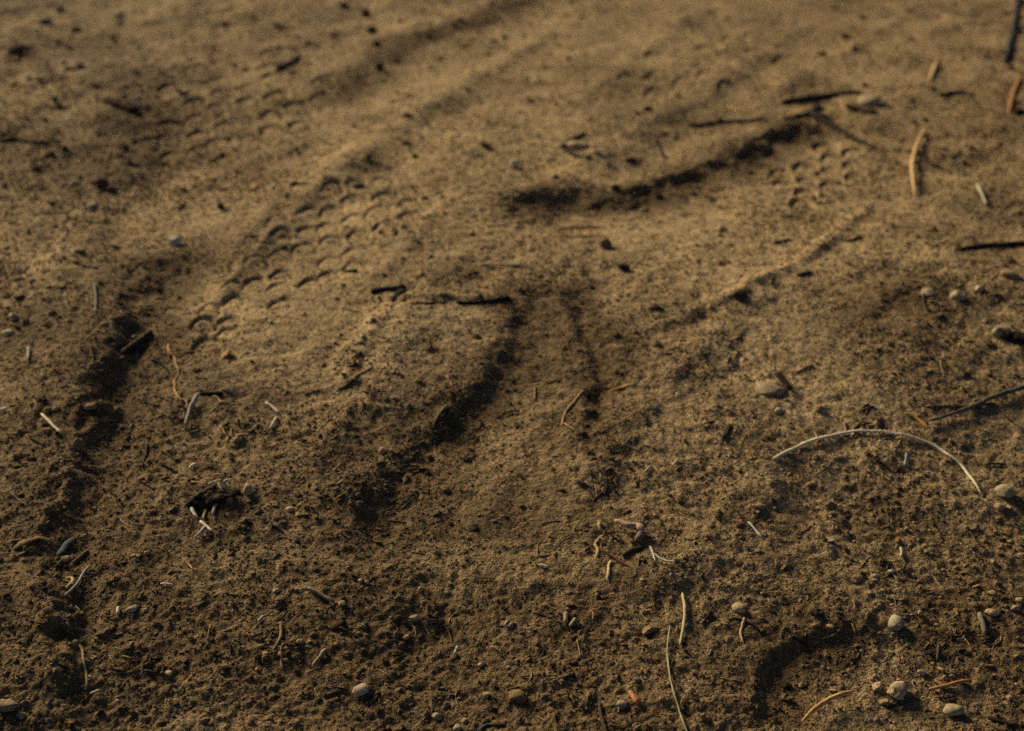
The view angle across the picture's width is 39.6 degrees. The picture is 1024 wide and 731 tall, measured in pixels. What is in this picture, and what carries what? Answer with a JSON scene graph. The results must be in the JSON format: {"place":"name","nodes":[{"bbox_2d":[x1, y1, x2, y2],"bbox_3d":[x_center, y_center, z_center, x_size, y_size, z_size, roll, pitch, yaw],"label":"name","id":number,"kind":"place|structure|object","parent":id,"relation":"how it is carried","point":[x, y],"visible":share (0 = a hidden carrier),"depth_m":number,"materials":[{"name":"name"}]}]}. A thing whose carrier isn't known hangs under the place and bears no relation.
{"place":"outdoors","nodes":[
{"label":"outdoors","id":0,"kind":"place"},
{"bbox_2d":[0,0,1023,730],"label":"ground","id":1,"kind":"structure","parent":0,"point":[300,356],"depth_m":0.83,"materials":[{"name":"soil"}]},
{"bbox_2d":[2,329,13,336],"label":"pebble","id":2,"kind":"object","parent":1,"relation":"on","point":[5,333],"visible":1,"depth_m":0.86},
{"bbox_2d":[0,699,19,711],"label":"stone","id":3,"kind":"object","parent":1,"relation":"on","point":[6,705],"visible":1,"depth_m":0.61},
{"bbox_2d":[9,313,18,320],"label":"pebble","id":4,"kind":"object","parent":1,"relation":"on","point":[13,316],"visible":1,"depth_m":0.87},
{"bbox_2d":[6,43,27,53],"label":"soil clod","id":5,"kind":"object","parent":1,"relation":"on","point":[19,48],"visible":1,"depth_m":1.42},
{"bbox_2d":[15,712,25,719],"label":"pebble","id":6,"kind":"object","parent":1,"relation":"on","point":[20,715],"visible":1,"depth_m":0.61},
{"bbox_2d":[0,136,49,143],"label":"twig","id":7,"kind":"object","parent":1,"relation":"on","point":[14,138],"visible":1,"depth_m":1.17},
{"bbox_2d":[13,536,50,549],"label":"twig","id":8,"kind":"object","parent":1,"relation":"on","point":[20,544],"visible":1,"depth_m":0.70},
{"bbox_2d":[38,18,52,24],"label":"soil clod","id":9,"kind":"object","parent":1,"relation":"on","point":[45,21],"visible":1,"depth_m":1.56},
{"bbox_2d":[41,413,60,433],"bbox_3d":[-0.252,0.032,0.778,0.002,0.004,0.024,-22,34,-36],"label":"straw","id":10,"kind":"object","parent":1,"relation":"on","point":[49,421],"visible":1,"depth_m":0.78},
{"bbox_2d":[60,555,69,561],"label":"soil clod","id":11,"kind":"object","parent":1,"relation":"on","point":[64,558],"visible":1,"depth_m":0.70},
{"bbox_2d":[56,537,74,555],"bbox_3d":[-0.221,0.089,0.704,0.006,0.002,0.014,0,27,0],"label":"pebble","id":12,"kind":"object","parent":1,"relation":"on","point":[66,544],"visible":1,"depth_m":0.70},
{"bbox_2d":[70,26,81,32],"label":"soil clod","id":13,"kind":"object","parent":1,"relation":"on","point":[76,29],"visible":1,"depth_m":1.53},
{"bbox_2d":[64,565,91,595],"bbox_3d":[-0.208,0.103,0.681,0.006,0.003,0.026,0,27,0],"label":"twig","id":14,"kind":"object","parent":1,"relation":"on","point":[78,581],"visible":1,"depth_m":0.68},
{"bbox_2d":[72,437,85,450],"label":"soil clod","id":15,"kind":"object","parent":1,"relation":"on","point":[78,444],"visible":1,"depth_m":0.76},
{"bbox_2d":[73,550,88,563],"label":"twig","id":16,"kind":"object","parent":1,"relation":"on","point":[79,557],"visible":1,"depth_m":0.70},
{"bbox_2d":[77,643,87,688],"bbox_3d":[-0.194,0.135,0.641,0.011,0.006,0.026,0,27,0],"label":"root","id":17,"kind":"object","parent":1,"relation":"on","point":[84,663],"visible":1,"depth_m":0.64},
{"bbox_2d":[84,402,95,409],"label":"soil clod","id":18,"kind":"object","parent":1,"relation":"on","point":[89,406],"visible":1,"depth_m":0.79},
{"bbox_2d":[88,202,98,207],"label":"pebble","id":19,"kind":"object","parent":1,"relation":"on","point":[93,205],"visible":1,"depth_m":1.03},
{"bbox_2d":[93,282,96,312],"bbox_3d":[-0.260,-0.042,0.887,0.002,0.003,0.045,-7,28,-14],"label":"straw","id":20,"kind":"object","parent":1,"relation":"on","point":[95,295],"visible":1,"depth_m":0.89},
{"bbox_2d":[88,177,108,185],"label":"soil clod","id":21,"kind":"object","parent":1,"relation":"on","point":[101,181],"visible":1,"depth_m":1.07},
{"bbox_2d":[104,98,138,112],"bbox_3d":[-0.344,-0.230,1.252,0.050,0.009,0.012,24,35,38],"label":"bark chip","id":22,"kind":"object","parent":1,"relation":"on","point":[128,106],"visible":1,"depth_m":1.24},
{"bbox_2d":[125,605,137,611],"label":"pebble","id":23,"kind":"object","parent":1,"relation":"on","point":[132,608],"visible":1,"depth_m":0.67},
{"bbox_2d":[121,330,152,354],"bbox_3d":[-0.224,-0.014,0.850,0.006,0.006,0.030,13,30,23],"label":"twig","id":24,"kind":"object","parent":1,"relation":"on","point":[137,342],"visible":1,"depth_m":0.85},
{"bbox_2d":[141,443,148,467],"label":"twig","id":25,"kind":"object","parent":1,"relation":"on","point":[146,450],"visible":1,"depth_m":0.76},
{"bbox_2d":[167,236,180,244],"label":"pebble","id":26,"kind":"object","parent":1,"relation":"on","point":[175,240],"visible":1,"depth_m":0.98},
{"bbox_2d":[167,344,187,411],"bbox_3d":[-0.194,0.006,0.821,0.006,0.010,0.074,-9,28,-17],"label":"root","id":27,"kind":"object","parent":1,"relation":"on","point":[176,366],"visible":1,"depth_m":0.82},
{"bbox_2d":[184,392,199,425],"bbox_3d":[-0.178,0.024,0.791,0.005,0.008,0.026,0,27,0],"label":"straw","id":28,"kind":"object","parent":1,"relation":"on","point":[193,402],"visible":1,"depth_m":0.79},
{"bbox_2d":[200,391,222,394],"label":"twig","id":29,"kind":"object","parent":1,"relation":"on","point":[212,393],"visible":1,"depth_m":0.80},
{"bbox_2d":[185,473,240,507],"bbox_3d":[-0.154,0.065,0.730,0.028,0.012,0.017,0,27,0],"label":"bark chip","id":30,"kind":"object","parent":1,"relation":"on","point":[196,499],"visible":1,"depth_m":0.73,"materials":[{"name":"wood"}]},
{"bbox_2d":[243,483,252,495],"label":"soil clod","id":31,"kind":"object","parent":1,"relation":"on","point":[247,489],"visible":1,"depth_m":0.73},
{"bbox_2d":[273,621,282,650],"bbox_3d":[-0.108,0.124,0.655,0.004,0.004,0.018,0,27,0],"label":"root","id":32,"kind":"object","parent":1,"relation":"on","point":[280,624],"visible":1,"depth_m":0.66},
{"bbox_2d":[278,651,283,669],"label":"root","id":33,"kind":"object","parent":1,"relation":"on","point":[281,660],"visible":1,"depth_m":0.64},
{"bbox_2d":[275,56,300,70],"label":"twig","id":34,"kind":"object","parent":1,"relation":"on","point":[284,65],"visible":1,"depth_m":1.38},
{"bbox_2d":[311,648,326,667],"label":"twig","id":35,"kind":"object","parent":1,"relation":"on","point":[319,657],"visible":1,"depth_m":0.65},
{"bbox_2d":[307,586,334,602],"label":"twig","id":36,"kind":"object","parent":1,"relation":"on","point":[317,592],"visible":1,"depth_m":0.68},
{"bbox_2d":[330,619,345,629],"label":"bark chip","id":37,"kind":"object","parent":1,"relation":"on","point":[338,623],"visible":1,"depth_m":0.66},
{"bbox_2d":[352,183,363,188],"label":"soil clod","id":38,"kind":"object","parent":1,"relation":"on","point":[358,185],"visible":1,"depth_m":1.06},
{"bbox_2d":[352,683,368,696],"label":"stone","id":39,"kind":"object","parent":1,"relation":"on","point":[361,689],"visible":1,"depth_m":0.63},
{"bbox_2d":[353,366,372,377],"bbox_3d":[-0.085,0.004,0.815,0.010,0.003,0.012,0,27,0],"label":"root","id":40,"kind":"object","parent":1,"relation":"on","point":[358,373],"visible":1,"depth_m":0.81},
{"bbox_2d":[361,8,370,17],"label":"soil clod","id":41,"kind":"object","parent":1,"relation":"on","point":[365,13],"visible":1,"depth_m":1.56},
{"bbox_2d":[366,26,376,33],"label":"soil clod","id":42,"kind":"object","parent":1,"relation":"on","point":[371,29],"visible":1,"depth_m":1.50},
{"bbox_2d":[375,61,383,69],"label":"soil clod","id":43,"kind":"object","parent":1,"relation":"on","point":[379,65],"visible":1,"depth_m":1.36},
{"bbox_2d":[370,284,406,292],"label":"twig","id":44,"kind":"object","parent":1,"relation":"on","point":[387,288],"visible":1,"depth_m":0.90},
{"bbox_2d":[391,289,406,301],"bbox_3d":[-0.071,-0.044,0.891,0.009,0.003,0.019,0,27,0],"label":"bark chip","id":45,"kind":"object","parent":1,"relation":"on","point":[397,294],"visible":1,"depth_m":0.89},
{"bbox_2d":[410,302,446,303],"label":"twig","id":46,"kind":"object","parent":1,"relation":"on","point":[429,302],"visible":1,"depth_m":0.88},
{"bbox_2d":[432,713,442,719],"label":"pebble","id":47,"kind":"object","parent":1,"relation":"on","point":[437,716],"visible":1,"depth_m":0.62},
{"bbox_2d":[432,405,451,427],"bbox_3d":[-0.039,0.028,0.786,0.011,0.005,0.018,0,27,0],"label":"bark chip","id":48,"kind":"object","parent":1,"relation":"on","point":[444,413],"visible":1,"depth_m":0.79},
{"bbox_2d":[432,404,448,424],"bbox_3d":[-0.040,0.027,0.785,0.009,0.005,0.016,0,27,0],"label":"straw","id":49,"kind":"object","parent":48,"relation":"on","point":[441,411],"visible":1,"depth_m":0.79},
{"bbox_2d":[456,295,510,303],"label":"twig","id":50,"kind":"object","parent":1,"relation":"on","point":[502,298],"visible":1,"depth_m":0.89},
{"bbox_2d":[477,722,504,730],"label":"twig","id":51,"kind":"object","parent":1,"relation":"on","point":[485,725],"visible":1,"depth_m":0.62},
{"bbox_2d":[481,262,529,265],"bbox_3d":[-0.004,-0.066,0.932,0.032,0.004,0.010,0,27,0],"label":"straw","id":52,"kind":"object","parent":1,"relation":"on","point":[495,264],"visible":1,"depth_m":0.93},
{"bbox_2d":[10,272,1001,723],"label":"straw litter","id":53,"kind":"object","parent":1,"relation":"on","point":[586,482],"visible":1,"depth_m":0.70,"materials":[{"name":"plant"}]},
{"bbox_2d":[5,259,1016,726],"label":"root litter","id":54,"kind":"object","parent":1,"relation":"on","point":[259,431],"visible":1,"depth_m":0.72,"materials":[{"name":"wood"}]},
{"bbox_2d":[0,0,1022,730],"bbox_3d":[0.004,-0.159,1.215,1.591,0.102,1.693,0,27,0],"label":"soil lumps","id":55,"kind":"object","parent":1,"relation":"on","point":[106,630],"visible":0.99,"depth_m":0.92,"materials":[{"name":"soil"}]},
{"bbox_2d":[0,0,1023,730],"bbox_3d":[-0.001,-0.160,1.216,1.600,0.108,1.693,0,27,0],"label":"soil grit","id":56,"kind":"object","parent":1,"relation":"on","point":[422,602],"visible":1,"depth_m":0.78,"materials":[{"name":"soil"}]},
{"bbox_2d":[509,159,518,167],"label":"pebble","id":57,"kind":"object","parent":1,"relation":"on","point":[514,163],"visible":1,"depth_m":1.11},
{"bbox_2d":[510,594,522,607],"bbox_3d":[0.002,0.112,0.675,0.006,0.002,0.008,0,27,0],"label":"bark chip","id":58,"kind":"object","parent":1,"relation":"on","point":[515,599],"visible":1,"depth_m":0.68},
{"bbox_2d":[508,689,527,702],"bbox_3d":[0.003,0.147,0.629,0.009,0.006,0.008,0,27,0],"label":"pebble","id":59,"kind":"object","parent":1,"relation":"on","point":[518,695],"visible":1,"depth_m":0.63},
{"bbox_2d":[29,261,1013,723],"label":"bark litter","id":60,"kind":"object","parent":1,"relation":"on","point":[59,565],"visible":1,"depth_m":0.71,"materials":[{"name":"wood"}]},
{"bbox_2d":[561,390,583,425],"bbox_3d":[0.033,0.023,0.796,0.004,0.007,0.035,11,29,21],"label":"root","id":61,"kind":"object","parent":1,"relation":"on","point":[570,405],"visible":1,"depth_m":0.80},
{"bbox_2d":[559,132,591,158],"bbox_3d":[0.050,-0.178,1.152,0.025,0.011,0.089,0,27,0],"label":"twig","id":62,"kind":"object","parent":1,"relation":"on","point":[563,146],"visible":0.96,"depth_m":1.15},
{"bbox_2d":[566,141,588,151],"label":"stone","id":63,"kind":"object","parent":1,"relation":"on","point":[574,146],"visible":0.97,"depth_m":1.15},
{"bbox_2d":[557,225,602,229],"bbox_3d":[0.046,-0.095,0.980,0.034,0.005,0.004,-9,28,-16],"label":"pine needle","id":64,"kind":"object","parent":1,"relation":"on","point":[574,227],"visible":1,"depth_m":0.98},
{"bbox_2d":[593,535,603,557],"bbox_3d":[0.043,0.090,0.703,0.006,0.002,0.019,0,27,0],"label":"root","id":65,"kind":"object","parent":1,"relation":"on","point":[597,547],"visible":1,"depth_m":0.70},
{"bbox_2d":[593,477,607,500],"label":"twig","id":66,"kind":"object","parent":1,"relation":"on","point":[601,492],"visible":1,"depth_m":0.74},
{"bbox_2d":[598,701,607,730],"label":"twig","id":67,"kind":"object","parent":1,"relation":"on","point":[603,724],"visible":1,"depth_m":0.62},
{"bbox_2d":[598,237,611,247],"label":"soil clod","id":68,"kind":"object","parent":1,"relation":"on","point":[605,242],"visible":1,"depth_m":0.95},
{"bbox_2d":[606,560,611,580],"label":"root","id":69,"kind":"object","parent":1,"relation":"on","point":[608,569],"visible":1,"depth_m":0.69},
{"bbox_2d":[600,549,629,567],"bbox_3d":[0.050,0.094,0.695,0.014,0.002,0.014,0,27,0],"label":"twig","id":70,"kind":"object","parent":1,"relation":"on","point":[615,558],"visible":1,"depth_m":0.69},
{"bbox_2d":[616,700,626,706],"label":"pebble","id":71,"kind":"object","parent":1,"relation":"on","point":[621,703],"visible":1,"depth_m":0.62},
{"bbox_2d":[608,383,635,391],"bbox_3d":[0.063,0.013,0.814,0.016,0.005,0.004,0,27,0],"label":"pine needle","id":72,"kind":"object","parent":1,"relation":"on","point":[623,387],"visible":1,"depth_m":0.81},
{"bbox_2d":[617,263,629,270],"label":"soil clod","id":73,"kind":"object","parent":1,"relation":"on","point":[624,266],"visible":1,"depth_m":0.92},
{"bbox_2d":[614,519,645,541],"bbox_3d":[0.060,0.081,0.710,0.009,0.007,0.018,-20,33,-34],"label":"root","id":74,"kind":"object","parent":1,"relation":"on","point":[638,527],"visible":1,"depth_m":0.71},
{"bbox_2d":[624,156,636,162],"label":"soil clod","id":75,"kind":"object","parent":1,"relation":"on","point":[629,159],"visible":1,"depth_m":1.12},
{"bbox_2d":[622,546,645,556],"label":"twig","id":76,"kind":"object","parent":1,"relation":"on","point":[629,551],"visible":1,"depth_m":0.70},
{"bbox_2d":[628,690,639,704],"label":"pine needle","id":77,"kind":"object","parent":1,"relation":"on","point":[634,698],"visible":1,"depth_m":0.62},
{"bbox_2d":[654,137,665,156],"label":"twig","id":78,"kind":"object","parent":1,"relation":"on","point":[662,154],"visible":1,"depth_m":1.16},
{"bbox_2d":[649,545,675,561],"bbox_3d":[0.075,0.093,0.696,0.016,0.002,0.014,0,27,0],"label":"root","id":79,"kind":"object","parent":1,"relation":"on","point":[654,554],"visible":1,"depth_m":0.69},
{"bbox_2d":[666,625,687,730],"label":"grass stem","id":80,"kind":"object","parent":1,"relation":"on","point":[669,672],"visible":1,"depth_m":0.63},
{"bbox_2d":[679,592,686,645],"bbox_3d":[0.079,0.118,0.664,0.006,0.006,0.034,0,27,0],"label":"straw","id":81,"kind":"object","parent":1,"relation":"on","point":[684,618],"visible":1,"depth_m":0.66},
{"bbox_2d":[721,424,732,437],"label":"bark chip","id":82,"kind":"object","parent":1,"relation":"on","point":[727,431],"visible":1,"depth_m":0.78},
{"bbox_2d":[688,118,768,126],"bbox_3d":[0.187,-0.211,1.235,0.072,0.006,0.010,-4,27,-7],"label":"twig","id":83,"kind":"object","parent":1,"relation":"on","point":[709,123],"visible":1,"depth_m":1.24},
{"bbox_2d":[732,602,744,612],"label":"pebble","id":84,"kind":"object","parent":1,"relation":"on","point":[738,607],"visible":1,"depth_m":0.67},
{"bbox_2d":[731,289,747,300],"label":"soil clod","id":85,"kind":"object","parent":1,"relation":"on","point":[740,295],"visible":1,"depth_m":0.88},
{"bbox_2d":[739,617,745,643],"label":"root","id":86,"kind":"object","parent":1,"relation":"on","point":[741,628],"visible":1,"depth_m":0.66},
{"bbox_2d":[731,617,760,632],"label":"twig","id":87,"kind":"object","parent":1,"relation":"on","point":[752,624],"visible":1,"depth_m":0.66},
{"bbox_2d":[754,379,785,395],"bbox_3d":[0.147,0.013,0.817,0.019,0.008,0.019,-23,35,-37],"label":"stone","id":88,"kind":"object","parent":1,"relation":"on","point":[768,387],"visible":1,"depth_m":0.81,"materials":[{"name":"stone"}]},
{"bbox_2d":[774,372,791,389],"bbox_3d":[0.155,0.008,0.816,0.008,0.004,0.017,0,27,0],"label":"bark chip","id":89,"kind":"object","parent":1,"relation":"on","point":[782,379],"visible":1,"depth_m":0.81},
{"bbox_2d":[780,90,859,103],"bbox_3d":[0.283,-0.246,1.304,0.080,0.008,0.008,-8,28,-15],"label":"twig","id":90,"kind":"object","parent":1,"relation":"on","point":[809,98],"visible":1,"depth_m":1.30,"materials":[{"name":"wood"}]},
{"bbox_2d":[801,689,856,722],"bbox_3d":[0.139,0.149,0.627,0.036,0.002,0.004,-19,32,-32],"label":"pine needle","id":91,"kind":"object","parent":1,"relation":"on","point":[813,709],"visible":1,"depth_m":0.63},
{"bbox_2d":[782,104,877,149],"bbox_3d":[0.264,-0.204,1.226,0.053,0.009,0.136,-4,27,-8],"label":"twig","id":92,"kind":"object","parent":1,"relation":"on","point":[813,113],"visible":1,"depth_m":1.24,"materials":[{"name":"wood"}]},
{"bbox_2d":[845,103,877,114],"bbox_3d":[0.312,-0.228,1.266,0.012,0.005,0.036,-20,33,-33],"label":"bark chip","id":93,"kind":"object","parent":1,"relation":"on","point":[867,110],"visible":1,"depth_m":1.26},
{"bbox_2d":[857,95,881,105],"bbox_3d":[0.324,-0.240,1.287,0.023,0.010,0.021,0,27,0],"label":"stone","id":94,"kind":"object","parent":1,"relation":"on","point":[867,100],"visible":1,"depth_m":1.28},
{"bbox_2d":[872,682,881,690],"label":"stone","id":95,"kind":"object","parent":1,"relation":"on","point":[876,686],"visible":1,"depth_m":0.64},
{"bbox_2d":[773,429,981,493],"bbox_3d":[0.197,0.049,0.770,0.110,0.014,0.037,4,27,9],"label":"grass stem","id":96,"kind":"object","parent":1,"relation":"on","point":[870,431],"visible":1,"depth_m":0.78,"materials":[{"name":"plant"}]},
{"bbox_2d":[888,614,904,630],"bbox_3d":[0.180,0.120,0.669,0.008,0.005,0.012,0,27,0],"label":"pebble","id":97,"kind":"object","parent":1,"relation":"on","point":[896,622],"visible":1,"depth_m":0.67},
{"bbox_2d":[886,681,907,699],"bbox_3d":[0.173,0.146,0.637,0.010,0.007,0.010,0,27,0],"label":"stone","id":98,"kind":"object","parent":1,"relation":"on","point":[896,690],"visible":1,"depth_m":0.64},
{"bbox_2d":[905,412,928,428],"bbox_3d":[0.226,0.031,0.792,0.011,0.004,0.012,0,27,0],"label":"pine needle","id":99,"kind":"object","parent":1,"relation":"on","point":[919,420],"visible":1,"depth_m":0.79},
{"bbox_2d":[910,127,925,195],"bbox_3d":[0.323,-0.165,1.136,0.008,0.006,0.184,8,28,15],"label":"pine needle","id":100,"kind":"object","parent":1,"relation":"on","point":[913,160],"visible":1,"depth_m":1.12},
{"bbox_2d":[920,288,935,295],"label":"pebble","id":101,"kind":"object","parent":1,"relation":"on","point":[928,291],"visible":1,"depth_m":0.90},
{"bbox_2d":[917,150,941,168],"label":"twig","id":102,"kind":"object","parent":1,"relation":"on","point":[920,154],"visible":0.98,"depth_m":1.13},
{"bbox_2d":[929,58,939,79],"bbox_3d":[0.409,-0.287,1.381,0.005,0.007,0.091,9,28,18],"label":"pine needle","id":103,"kind":"object","parent":1,"relation":"on","point":[934,68],"visible":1,"depth_m":1.38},
{"bbox_2d":[929,679,971,689],"bbox_3d":[0.198,0.144,0.643,0.021,0.003,0.007,0,27,0],"label":"pine needle","id":104,"kind":"object","parent":1,"relation":"on","point":[957,682],"visible":1,"depth_m":0.64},
{"bbox_2d":[943,703,964,715],"bbox_3d":[0.196,0.152,0.630,0.010,0.004,0.008,0,27,0],"label":"stone","id":105,"kind":"object","parent":1,"relation":"on","point":[950,709],"visible":1,"depth_m":0.63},
{"bbox_2d":[938,90,974,96],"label":"twig","id":106,"kind":"object","parent":1,"relation":"on","point":[952,92],"visible":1,"depth_m":1.31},
{"bbox_2d":[949,290,965,300],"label":"pebble","id":107,"kind":"object","parent":1,"relation":"on","point":[957,295],"visible":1,"depth_m":0.89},
{"bbox_2d":[928,384,1023,422],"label":"twig","id":108,"kind":"object","parent":1,"relation":"on","point":[982,402],"visible":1,"depth_m":0.80,"materials":[{"name":"wood"}]},
{"bbox_2d":[974,285,983,292],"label":"pebble","id":109,"kind":"object","parent":1,"relation":"on","point":[979,288],"visible":1,"depth_m":0.90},
{"bbox_2d":[976,184,986,204],"bbox_3d":[0.349,-0.128,1.058,0.005,0.005,0.038,0,27,0],"label":"straw","id":110,"kind":"object","parent":1,"relation":"on","point":[981,193],"visible":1,"depth_m":1.05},
{"bbox_2d":[977,612,986,634],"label":"twig","id":111,"kind":"object","parent":1,"relation":"on","point":[980,615],"visible":1,"depth_m":0.67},
{"bbox_2d":[958,241,1023,250],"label":"twig","id":112,"kind":"object","parent":1,"relation":"on","point":[990,244],"visible":1,"depth_m":0.96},
{"bbox_2d":[984,608,998,615],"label":"pebble","id":113,"kind":"object","parent":1,"relation":"on","point":[992,612],"visible":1,"depth_m":0.68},
{"bbox_2d":[991,327,1003,336],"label":"pebble","id":114,"kind":"object","parent":1,"relation":"on","point":[997,332],"visible":1,"depth_m":0.86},
{"bbox_2d":[994,503,1005,510],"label":"pebble","id":115,"kind":"object","parent":1,"relation":"on","point":[999,506],"visible":1,"depth_m":0.74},
{"bbox_2d":[987,716,1014,727],"bbox_3d":[0.215,0.157,0.627,0.012,0.003,0.006,0,27,0],"label":"bark chip","id":116,"kind":"object","parent":1,"relation":"on","point":[1001,721],"visible":1,"depth_m":0.63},
{"bbox_2d":[994,484,1015,497],"bbox_3d":[0.260,0.066,0.749,0.011,0.007,0.010,-19,33,-33],"label":"stone","id":117,"kind":"object","parent":1,"relation":"on","point":[1004,490],"visible":1,"depth_m":0.75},
{"bbox_2d":[1001,269,1019,278],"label":"pebble","id":118,"kind":"object","parent":1,"relation":"on","point":[1011,274],"visible":1,"depth_m":0.92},
{"bbox_2d":[1002,0,1020,64],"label":"twig","id":119,"kind":"object","parent":1,"relation":"on","point":[1007,55],"visible":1,"depth_m":1.47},
{"bbox_2d":[1003,328,1023,343],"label":"bark chip","id":120,"kind":"object","parent":1,"relation":"on","point":[1009,334],"visible":1,"depth_m":0.86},
{"bbox_2d":[1008,76,1020,114],"bbox_3d":[0.460,-0.249,1.302,0.004,0.008,0.115,11,29,20],"label":"pine needle","id":121,"kind":"object","parent":1,"relation":"on","point":[1012,97],"visible":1,"depth_m":1.29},
{"bbox_2d":[1013,108,1023,115],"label":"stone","id":122,"kind":"object","parent":1,"relation":"on","point":[1018,111],"visible":1,"depth_m":1.25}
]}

